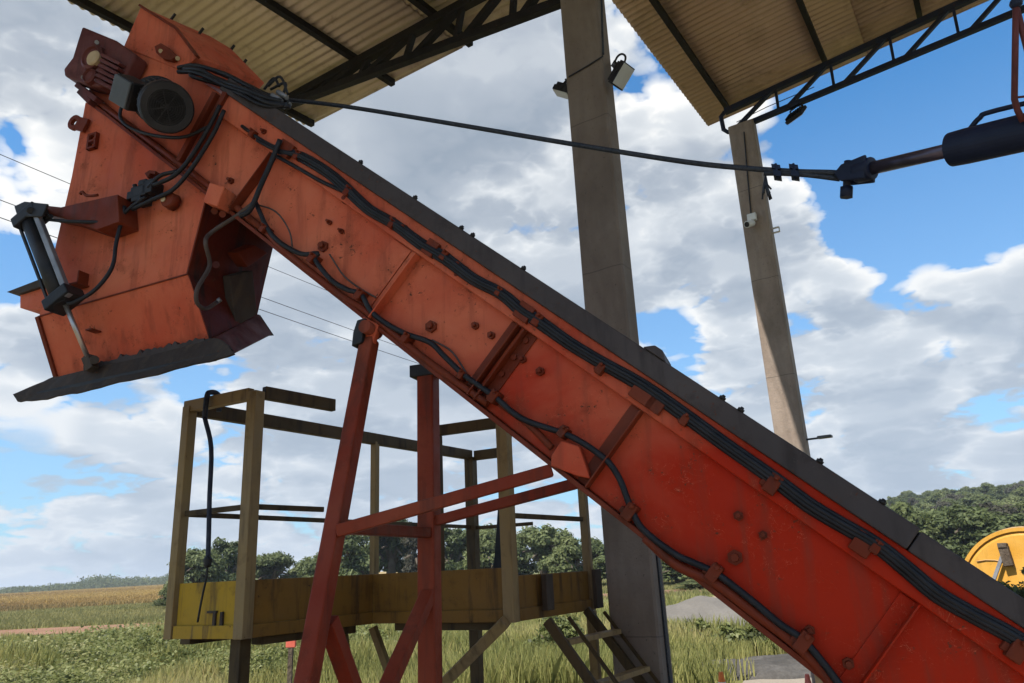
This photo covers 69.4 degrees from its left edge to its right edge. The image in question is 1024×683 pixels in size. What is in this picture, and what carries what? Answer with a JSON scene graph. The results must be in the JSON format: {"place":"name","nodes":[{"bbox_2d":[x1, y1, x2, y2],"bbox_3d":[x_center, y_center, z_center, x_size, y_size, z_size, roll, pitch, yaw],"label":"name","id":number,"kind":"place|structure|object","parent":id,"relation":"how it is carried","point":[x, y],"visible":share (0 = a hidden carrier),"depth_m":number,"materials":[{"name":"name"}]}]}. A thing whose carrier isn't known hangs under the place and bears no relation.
{"place":"outdoors","nodes":[
{"label":"outdoors","id":0,"kind":"place"},
{"bbox_2d":[0,588,705,635],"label":"dirt road","id":1,"kind":"structure","parent":0,"point":[39,630],"depth_m":32.66,"materials":[{"name":"brown soil"}]},
{"bbox_2d":[0,570,787,682],"bbox_3d":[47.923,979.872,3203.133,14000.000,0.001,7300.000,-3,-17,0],"label":"ground","id":2,"kind":"structure","parent":0,"point":[606,600],"depth_m":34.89,"materials":[{"name":"green plant"}]},
{"bbox_2d":[0,573,189,593],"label":"woodland","id":3,"kind":"object","parent":2,"relation":"on","point":[100,581],"visible":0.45,"depth_m":400.02,"materials":[{"name":"green plant"}]},
{"bbox_2d":[0,578,277,611],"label":"ripe crop","id":4,"kind":"object","parent":2,"relation":"on","point":[76,597],"visible":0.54,"depth_m":95.71,"materials":[{"name":"yellow plant"}]},
{"bbox_2d":[151,583,167,606],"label":"broadleaf tree","id":5,"kind":"object","parent":2,"relation":"on","point":[161,601],"visible":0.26,"depth_m":49.57,"materials":[{"name":"green plant"}]},
{"bbox_2d":[166,548,231,583],"bbox_3d":[-23.058,17.606,54.594,4.508,4.774,4.197,-2,-17,-3],"label":"broadleaf tree","id":6,"kind":"object","parent":2,"relation":"on","point":[195,570],"visible":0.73,"depth_m":54.17,"materials":[{"name":"green plant"}]},
{"bbox_2d":[0,615,399,682],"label":"creeper","id":7,"kind":"object","parent":2,"relation":"on","point":[109,644],"visible":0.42,"depth_m":12.65,"materials":[{"name":"green plant"}]},
{"bbox_2d":[40,639,367,682],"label":"creeper bank","id":8,"kind":"structure","parent":2,"relation":"on","point":[167,664],"depth_m":13.66,"materials":[{"name":"green plant"}]},
{"bbox_2d":[211,537,237,580],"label":"broadleaf tree","id":9,"kind":"object","parent":2,"relation":"on","point":[229,550],"visible":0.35,"depth_m":59.00,"materials":[{"name":"green plant"}]},
{"bbox_2d":[255,551,298,579],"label":"broadleaf tree","id":10,"kind":"object","parent":2,"relation":"on","point":[273,565],"visible":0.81,"depth_m":63.28,"materials":[{"name":"green plant"}]},
{"bbox_2d":[278,564,306,578],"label":"broadleaf tree","id":11,"kind":"object","parent":2,"relation":"on","point":[293,571],"visible":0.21,"depth_m":65.74,"materials":[{"name":"green plant"}]},
{"bbox_2d":[296,553,343,576],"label":"broadleaf tree","id":12,"kind":"object","parent":2,"relation":"on","point":[308,566],"visible":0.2,"depth_m":54.57,"materials":[{"name":"green plant"}]},
{"bbox_2d":[0,578,712,629],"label":"verge grass","id":13,"kind":"structure","parent":2,"relation":"on","point":[137,612],"depth_m":42.80,"materials":[{"name":"plant"}]},
{"bbox_2d":[338,535,380,575],"bbox_3d":[-11.694,16.546,54.628,4.537,6.090,4.725,-15,-21,35],"label":"broadleaf tree","id":14,"kind":"object","parent":2,"relation":"on","point":[356,559],"visible":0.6,"depth_m":53.74,"materials":[{"name":"green plant"}]},
{"bbox_2d":[363,519,415,572],"bbox_3d":[-9.432,17.370,59.016,5.341,7.020,5.737,3,-18,-17],"label":"broadleaf tree","id":15,"kind":"object","parent":2,"relation":"on","point":[393,551],"visible":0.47,"depth_m":58.23,"materials":[{"name":"green plant"}]},
{"bbox_2d":[401,537,417,572],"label":"broadleaf tree","id":16,"kind":"object","parent":2,"relation":"on","point":[411,562],"visible":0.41,"depth_m":53.86,"materials":[{"name":"green plant"}]},
{"bbox_2d":[444,528,466,570],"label":"broadleaf tree","id":17,"kind":"object","parent":2,"relation":"on","point":[454,556],"visible":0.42,"depth_m":57.11,"materials":[{"name":"green plant"}]},
{"bbox_2d":[453,523,495,561],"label":"broadleaf tree","id":18,"kind":"object","parent":2,"relation":"on","point":[493,530],"visible":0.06,"depth_m":66.81,"materials":[{"name":"green plant"}]},
{"bbox_2d":[461,530,518,569],"bbox_3d":[-1.870,16.154,53.434,4.647,5.005,3.948,-12,-19,29],"label":"broadleaf tree","id":19,"kind":"object","parent":2,"relation":"on","point":[487,539],"visible":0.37,"depth_m":53.01,"materials":[{"name":"green plant"}]},
{"bbox_2d":[516,532,538,574],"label":"broadleaf tree","id":20,"kind":"object","parent":2,"relation":"on","point":[526,566],"visible":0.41,"depth_m":59.96,"materials":[{"name":"green plant"}]},
{"bbox_2d":[516,523,573,573],"bbox_3d":[2.733,16.405,55.585,5.122,5.364,4.769,12,-22,-39],"label":"broadleaf tree","id":21,"kind":"object","parent":2,"relation":"on","point":[543,541],"visible":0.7,"depth_m":54.96,"materials":[{"name":"green plant"}]},
{"bbox_2d":[521,613,584,650],"bbox_3d":[0.830,5.549,14.050,1.361,0.852,1.244,-3,-17,0],"label":"leafy shrub","id":22,"kind":"object","parent":2,"relation":"on","point":[565,626],"visible":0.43,"depth_m":13.82,"materials":[{"name":"green plant"}]},
{"bbox_2d":[544,536,596,572],"bbox_3d":[4.005,15.723,51.775,4.243,4.104,3.605,7,-19,-28],"label":"broadleaf tree","id":23,"kind":"object","parent":2,"relation":"on","point":[566,556],"visible":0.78,"depth_m":51.01,"materials":[{"name":"green plant"}]},
{"bbox_2d":[578,536,606,578],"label":"broadleaf tree","id":24,"kind":"object","parent":2,"relation":"on","point":[597,545],"visible":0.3,"depth_m":56.34,"materials":[{"name":"green plant"}]},
{"bbox_2d":[592,555,605,577],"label":"broadleaf tree","id":25,"kind":"object","parent":2,"relation":"on","point":[599,563],"visible":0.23,"depth_m":52.47,"materials":[{"name":"green plant"}]},
{"bbox_2d":[661,560,691,582],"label":"broadleaf tree","id":26,"kind":"object","parent":2,"relation":"on","point":[670,573],"visible":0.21,"depth_m":47.97,"materials":[{"name":"green plant"}]},
{"bbox_2d":[685,618,710,639],"bbox_3d":[3.740,5.881,15.032,0.623,0.516,0.849,-3,-17,0],"label":"leafy shrub","id":27,"kind":"object","parent":2,"relation":"on","point":[699,623],"visible":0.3,"depth_m":15.01,"materials":[{"name":"green plant"}]},
{"bbox_2d":[666,596,747,625],"bbox_3d":[5.242,7.468,20.611,6.670,0.738,4.600,-3,-17,0],"label":"stone heap","id":28,"kind":"object","parent":2,"relation":"on","point":[703,606],"visible":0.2,"depth_m":19.79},
{"bbox_2d":[711,622,747,643],"bbox_3d":[4.266,5.565,14.018,0.937,0.480,0.840,-3,-17,0],"label":"leafy shrub","id":29,"kind":"object","parent":2,"relation":"on","point":[728,630],"visible":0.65,"depth_m":14.02,"materials":[{"name":"green plant"}]},
{"bbox_2d":[702,654,810,680],"bbox_3d":[4.395,4.908,11.245,4.100,0.262,2.700,-3,-17,0],"label":"dark gravel mound","id":30,"kind":"object","parent":2,"relation":"on","point":[783,666],"visible":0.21,"depth_m":10.65,"materials":[{"name":"grey gravel"}]},
{"bbox_2d":[739,623,781,652],"bbox_3d":[4.816,5.083,12.893,1.587,0.694,1.263,4,-18,-22],"label":"leafy shrub","id":31,"kind":"object","parent":2,"relation":"on","point":[752,632],"visible":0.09,"depth_m":12.78,"materials":[{"name":"green plant"}]},
{"bbox_2d":[965,526,1023,588],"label":"yellow drum","id":32,"kind":"object","parent":2,"relation":"on","point":[998,555],"visible":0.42,"depth_m":11.32,"materials":[{"name":"paint"}]},
{"bbox_2d":[998,567,1023,597],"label":"leafy shrub","id":33,"kind":"object","parent":2,"relation":"on","point":[1017,590],"visible":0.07,"depth_m":6.85,"materials":[{"name":"green plant"}]},
{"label":"utility pole","id":34,"kind":"object","parent":2,"relation":"on","visible":0},
{"bbox_2d":[0,154,326,290],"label":"overhead wire","id":35,"kind":"object","parent":34,"relation":"attached to","point":[69,183],"visible":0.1,"depth_m":22.31,"materials":[{"name":"black metal"}]},
{"bbox_2d":[0,200,396,345],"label":"overhead wire","id":36,"kind":"object","parent":34,"relation":"attached to","point":[262,297],"visible":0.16,"depth_m":27.62,"materials":[{"name":"black metal"}]},
{"bbox_2d":[0,217,418,363],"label":"overhead wire","id":37,"kind":"object","parent":34,"relation":"attached to","point":[280,316],"visible":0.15,"depth_m":26.94,"materials":[{"name":"black metal"}]},
{"bbox_2d":[0,0,1023,589],"label":"sky","id":38,"kind":"structure","parent":0,"point":[904,295],"materials":[{"name":"blue"}]},
{"bbox_2d":[743,678,811,682],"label":"gravel yard","id":39,"kind":"structure","parent":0,"point":[801,680],"depth_m":10.15,"materials":[{"name":"beige gravel"}]},
{"bbox_2d":[286,641,295,682],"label":"marker post","id":40,"kind":"object","parent":39,"relation":"on","point":[290,645],"visible":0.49,"depth_m":6.95,"materials":[{"name":"grey"}]},
{"bbox_2d":[163,386,659,682],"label":"access platform","id":41,"kind":"structure","parent":39,"relation":"on","point":[496,601],"depth_m":4.24,"materials":[{"name":"brown paint"}]},
{"bbox_2d":[197,390,221,621],"bbox_3d":[-1.706,0.882,4.124,0.106,1.280,0.188,5,-19,-23],"label":"hanging strap","id":42,"kind":"object","parent":41,"relation":"hanging from","point":[208,557],"visible":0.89,"depth_m":4.10,"materials":[{"name":"black rubber"}]},
{"bbox_2d":[293,318,577,682],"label":"support trestle","id":43,"kind":"object","parent":39,"relation":"on","point":[323,629],"visible":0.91,"depth_m":2.95,"materials":[{"name":"red paint"}]},
{"bbox_2d":[8,4,1023,682],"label":"inclined conveyor","id":44,"kind":"object","parent":39,"relation":"on","point":[208,176],"visible":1,"depth_m":3.02,"materials":[{"name":"metal"}]},
{"bbox_2d":[560,0,673,682],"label":"concrete column","id":45,"kind":"structure","parent":39,"relation":"on","point":[636,597],"depth_m":5.30,"materials":[{"name":"grey concrete"}]},
{"bbox_2d":[67,0,560,126],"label":"canopy roof","id":46,"kind":"structure","parent":45,"relation":"attached to","point":[348,52],"depth_m":7.18,"materials":[{"name":"paint"}]},
{"bbox_2d":[552,78,567,98],"bbox_3d":[0.412,-2.010,5.915,0.153,0.153,0.131,-10,-18,22],"label":"floodlight","id":47,"kind":"object","parent":45,"relation":"attached to","point":[559,89],"visible":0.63,"depth_m":5.88,"materials":[{"name":"black metal"}]},
{"bbox_2d":[607,53,634,90],"bbox_3d":[0.815,-2.106,5.684,0.210,0.446,0.402,-3,-17,0],"label":"floodlight","id":48,"kind":"object","parent":45,"relation":"attached to","point":[620,74],"visible":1,"depth_m":5.53,"materials":[{"name":"black metal"}]},
{"bbox_2d":[718,672,725,682],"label":"traffic cone","id":49,"kind":"object","parent":39,"relation":"on","point":[721,678],"visible":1,"depth_m":7.63,"materials":[{"name":"orange plastic"}]},
{"bbox_2d":[728,119,814,682],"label":"concrete column","id":50,"kind":"structure","parent":39,"relation":"on","point":[787,414],"depth_m":8.94,"materials":[{"name":"grey concrete"}]},
{"bbox_2d":[744,212,756,227],"bbox_3d":[2.953,-1.500,9.170,0.115,0.222,0.197,-18,-23,41],"label":"security camera","id":51,"kind":"object","parent":50,"relation":"attached to","point":[751,219],"visible":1,"depth_m":9.18,"materials":[{"name":"white plastic"}]},
{"bbox_2d":[612,0,1023,133],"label":"shed roof","id":52,"kind":"structure","parent":50,"relation":"on","point":[720,60],"depth_m":8.94,"materials":[{"name":"paint"}]},
{"bbox_2d":[785,102,806,124],"bbox_3d":[3.563,-2.880,9.310,0.155,0.220,0.292,5,-19,-25],"label":"floodlight","id":53,"kind":"object","parent":52,"relation":"attached to","point":[795,114],"visible":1,"depth_m":9.26,"materials":[{"name":"black metal"}]},
{"bbox_2d":[834,0,1023,198],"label":"hydraulic ram","id":54,"kind":"object","parent":52,"relation":"hanging from","point":[973,142],"visible":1,"depth_m":2.36,"materials":[{"name":"black metal"}]},
{"bbox_2d":[289,98,839,199],"bbox_3d":[0.004,-0.960,3.401,2.660,1.188,0.059,-9,-18,21],"label":"wire rope","id":55,"kind":"object","parent":54,"relation":"attached to","point":[793,171],"visible":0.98,"depth_m":3.11,"materials":[{"name":"black metal"}]},
{"bbox_2d":[806,434,832,439],"bbox_3d":[3.459,1.082,8.336,0.275,0.029,0.100,-14,-20,31],"label":"side lamp","id":56,"kind":"object","parent":50,"relation":"attached to","point":[824,436],"visible":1,"depth_m":8.29,"materials":[{"name":"grey metal"}]},
{"bbox_2d":[805,674,811,682],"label":"traffic cone","id":57,"kind":"object","parent":39,"relation":"on","point":[807,678],"visible":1,"depth_m":7.49,"materials":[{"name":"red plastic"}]},
{"bbox_2d":[814,675,822,682],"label":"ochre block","id":58,"kind":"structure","parent":39,"relation":"on","point":[817,680],"depth_m":7.37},
{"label":"hillside","id":59,"kind":"structure","parent":0,"visible":0},
{"bbox_2d":[672,579,703,588],"bbox_3d":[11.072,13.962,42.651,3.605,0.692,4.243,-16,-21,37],"label":"broadleaf tree","id":60,"kind":"object","parent":59,"relation":"on","point":[692,583],"visible":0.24,"depth_m":42.08,"materials":[{"name":"green plant"}]},
{"bbox_2d":[885,496,898,507],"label":"broadleaf tree","id":61,"kind":"object","parent":59,"relation":"on","point":[891,500],"visible":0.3,"depth_m":179.54,"materials":[{"name":"green plant"}]},
{"bbox_2d":[898,491,912,498],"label":"broadleaf tree","id":62,"kind":"object","parent":59,"relation":"on","point":[905,494],"visible":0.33,"depth_m":196.58,"materials":[{"name":"green plant"}]},
{"bbox_2d":[894,497,919,504],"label":"broadleaf tree","id":63,"kind":"object","parent":59,"relation":"on","point":[902,499],"visible":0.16,"depth_m":157.72,"materials":[{"name":"green plant"}]},
{"bbox_2d":[906,497,919,505],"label":"broadleaf tree","id":64,"kind":"object","parent":59,"relation":"on","point":[912,501],"visible":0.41,"depth_m":149.55,"materials":[{"name":"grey plant"}]},
{"bbox_2d":[912,502,923,507],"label":"broadleaf tree","id":65,"kind":"object","parent":59,"relation":"on","point":[916,505],"visible":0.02,"depth_m":139.05,"materials":[{"name":"green plant"}]},
{"bbox_2d":[912,494,925,498],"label":"broadleaf tree","id":66,"kind":"object","parent":59,"relation":"on","point":[917,496],"visible":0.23,"depth_m":190.74,"materials":[{"name":"green plant"}]},
{"bbox_2d":[890,501,952,551],"bbox_3d":[27.544,14.102,51.460,5.622,5.879,4.777,-16,-21,37],"label":"broadleaf tree","id":67,"kind":"object","parent":59,"relation":"on","point":[902,509],"visible":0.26,"depth_m":50.85,"materials":[{"name":"green plant"}]},
{"bbox_2d":[912,508,934,512],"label":"broadleaf tree","id":68,"kind":"object","parent":59,"relation":"on","point":[923,510],"visible":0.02,"depth_m":98.82,"materials":[{"name":"green plant"}]},
{"bbox_2d":[917,503,933,509],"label":"broadleaf tree","id":69,"kind":"object","parent":59,"relation":"on","point":[925,506],"visible":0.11,"depth_m":132.05,"materials":[{"name":"green plant"}]},
{"bbox_2d":[920,494,941,505],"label":"broadleaf tree","id":70,"kind":"object","parent":59,"relation":"on","point":[932,499],"visible":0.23,"depth_m":144.36,"materials":[{"name":"green plant"}]},
{"bbox_2d":[924,490,939,495],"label":"broadleaf tree","id":71,"kind":"object","parent":59,"relation":"on","point":[928,493],"visible":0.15,"depth_m":200.86,"materials":[{"name":"green plant"}]},
{"bbox_2d":[926,492,944,497],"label":"broadleaf tree","id":72,"kind":"object","parent":59,"relation":"on","point":[942,496],"visible":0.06,"depth_m":149.22,"materials":[{"name":"green plant"}]},
{"bbox_2d":[930,500,951,510],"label":"broadleaf tree","id":73,"kind":"object","parent":59,"relation":"on","point":[943,503],"visible":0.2,"depth_m":117.69,"materials":[{"name":"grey plant"}]},
{"bbox_2d":[942,490,951,495],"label":"broadleaf tree","id":74,"kind":"object","parent":59,"relation":"on","point":[945,493],"visible":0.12,"depth_m":165.44,"materials":[{"name":"green plant"}]},
{"bbox_2d":[941,498,958,504],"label":"broadleaf tree","id":75,"kind":"object","parent":59,"relation":"on","point":[950,500],"visible":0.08,"depth_m":124.26,"materials":[{"name":"green plant"}]},
{"bbox_2d":[936,493,964,503],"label":"broadleaf tree","id":76,"kind":"object","parent":59,"relation":"on","point":[954,496],"visible":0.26,"depth_m":139.95,"materials":[{"name":"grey plant"}]},
{"bbox_2d":[950,489,964,493],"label":"broadleaf tree","id":77,"kind":"object","parent":59,"relation":"on","point":[954,491],"visible":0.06,"depth_m":181.10,"materials":[{"name":"green plant"}]},
{"bbox_2d":[922,504,1013,558],"bbox_3d":[31.319,13.698,50.207,6.163,5.365,5.738,-16,-22,37],"label":"broadleaf tree","id":78,"kind":"object","parent":59,"relation":"on","point":[963,524],"visible":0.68,"depth_m":49.62,"materials":[{"name":"green plant"}]},
{"bbox_2d":[960,492,977,498],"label":"broadleaf tree","id":79,"kind":"object","parent":59,"relation":"on","point":[968,495],"visible":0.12,"depth_m":142.52,"materials":[{"name":"green plant"}]},
{"bbox_2d":[959,496,993,506],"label":"broadleaf tree","id":80,"kind":"object","parent":59,"relation":"on","point":[971,501],"visible":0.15,"depth_m":115.57,"materials":[{"name":"green plant"}]},
{"bbox_2d":[974,482,993,492],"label":"broadleaf tree","id":81,"kind":"object","parent":59,"relation":"on","point":[985,483],"visible":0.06,"depth_m":183.50,"materials":[{"name":"green plant"}]},
{"bbox_2d":[975,484,994,494],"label":"broadleaf tree","id":82,"kind":"object","parent":59,"relation":"on","point":[983,489],"visible":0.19,"depth_m":175.18,"materials":[{"name":"green plant"}]},
{"bbox_2d":[979,495,996,500],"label":"broadleaf tree","id":83,"kind":"object","parent":59,"relation":"on","point":[988,496],"visible":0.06,"depth_m":122.02,"materials":[{"name":"green plant"}]},
{"bbox_2d":[961,512,1023,554],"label":"broadleaf tree","id":84,"kind":"object","parent":59,"relation":"on","point":[1018,518],"visible":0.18,"depth_m":47.97,"materials":[{"name":"green plant"}]},
{"bbox_2d":[986,485,1004,500],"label":"broadleaf tree","id":85,"kind":"object","parent":59,"relation":"on","point":[995,491],"visible":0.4,"depth_m":152.64,"materials":[{"name":"green plant"}]},
{"bbox_2d":[991,499,1003,504],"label":"broadleaf tree","id":86,"kind":"object","parent":59,"relation":"on","point":[997,502],"visible":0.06,"depth_m":107.78,"materials":[{"name":"green plant"}]},
{"bbox_2d":[972,500,1023,515],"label":"broadleaf tree","id":87,"kind":"object","parent":59,"relation":"on","point":[990,505],"visible":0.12,"depth_m":54.90,"materials":[{"name":"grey plant"}]},
{"bbox_2d":[999,485,1009,490],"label":"broadleaf tree","id":88,"kind":"object","parent":59,"relation":"on","point":[1003,487],"visible":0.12,"depth_m":191.57,"materials":[{"name":"green plant"}]},
{"bbox_2d":[1000,500,1018,506],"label":"broadleaf tree","id":89,"kind":"object","parent":59,"relation":"on","point":[1011,502],"visible":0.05,"depth_m":96.63,"materials":[{"name":"green plant"}]},
{"bbox_2d":[1003,486,1016,493],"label":"broadleaf tree","id":90,"kind":"object","parent":59,"relation":"on","point":[1012,488],"visible":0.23,"depth_m":148.07,"materials":[{"name":"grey plant"}]},
{"bbox_2d":[1007,483,1023,488],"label":"broadleaf tree","id":91,"kind":"object","parent":59,"relation":"on","point":[1019,484],"visible":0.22,"depth_m":157.07,"materials":[{"name":"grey plant"}]},
{"bbox_2d":[1008,486,1023,498],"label":"broadleaf tree","id":92,"kind":"object","parent":59,"relation":"on","point":[1018,491],"visible":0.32,"depth_m":132.90,"materials":[{"name":"green plant"}]},
{"bbox_2d":[1009,496,1023,501],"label":"broadleaf tree","id":93,"kind":"object","parent":59,"relation":"on","point":[1017,498],"visible":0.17,"depth_m":127.44,"materials":[{"name":"green plant"}]},
{"bbox_2d":[1016,500,1023,511],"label":"broadleaf tree","id":94,"kind":"object","parent":59,"relation":"on","point":[1020,504],"visible":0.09,"depth_m":69.18,"materials":[{"name":"green plant"}]}
]}

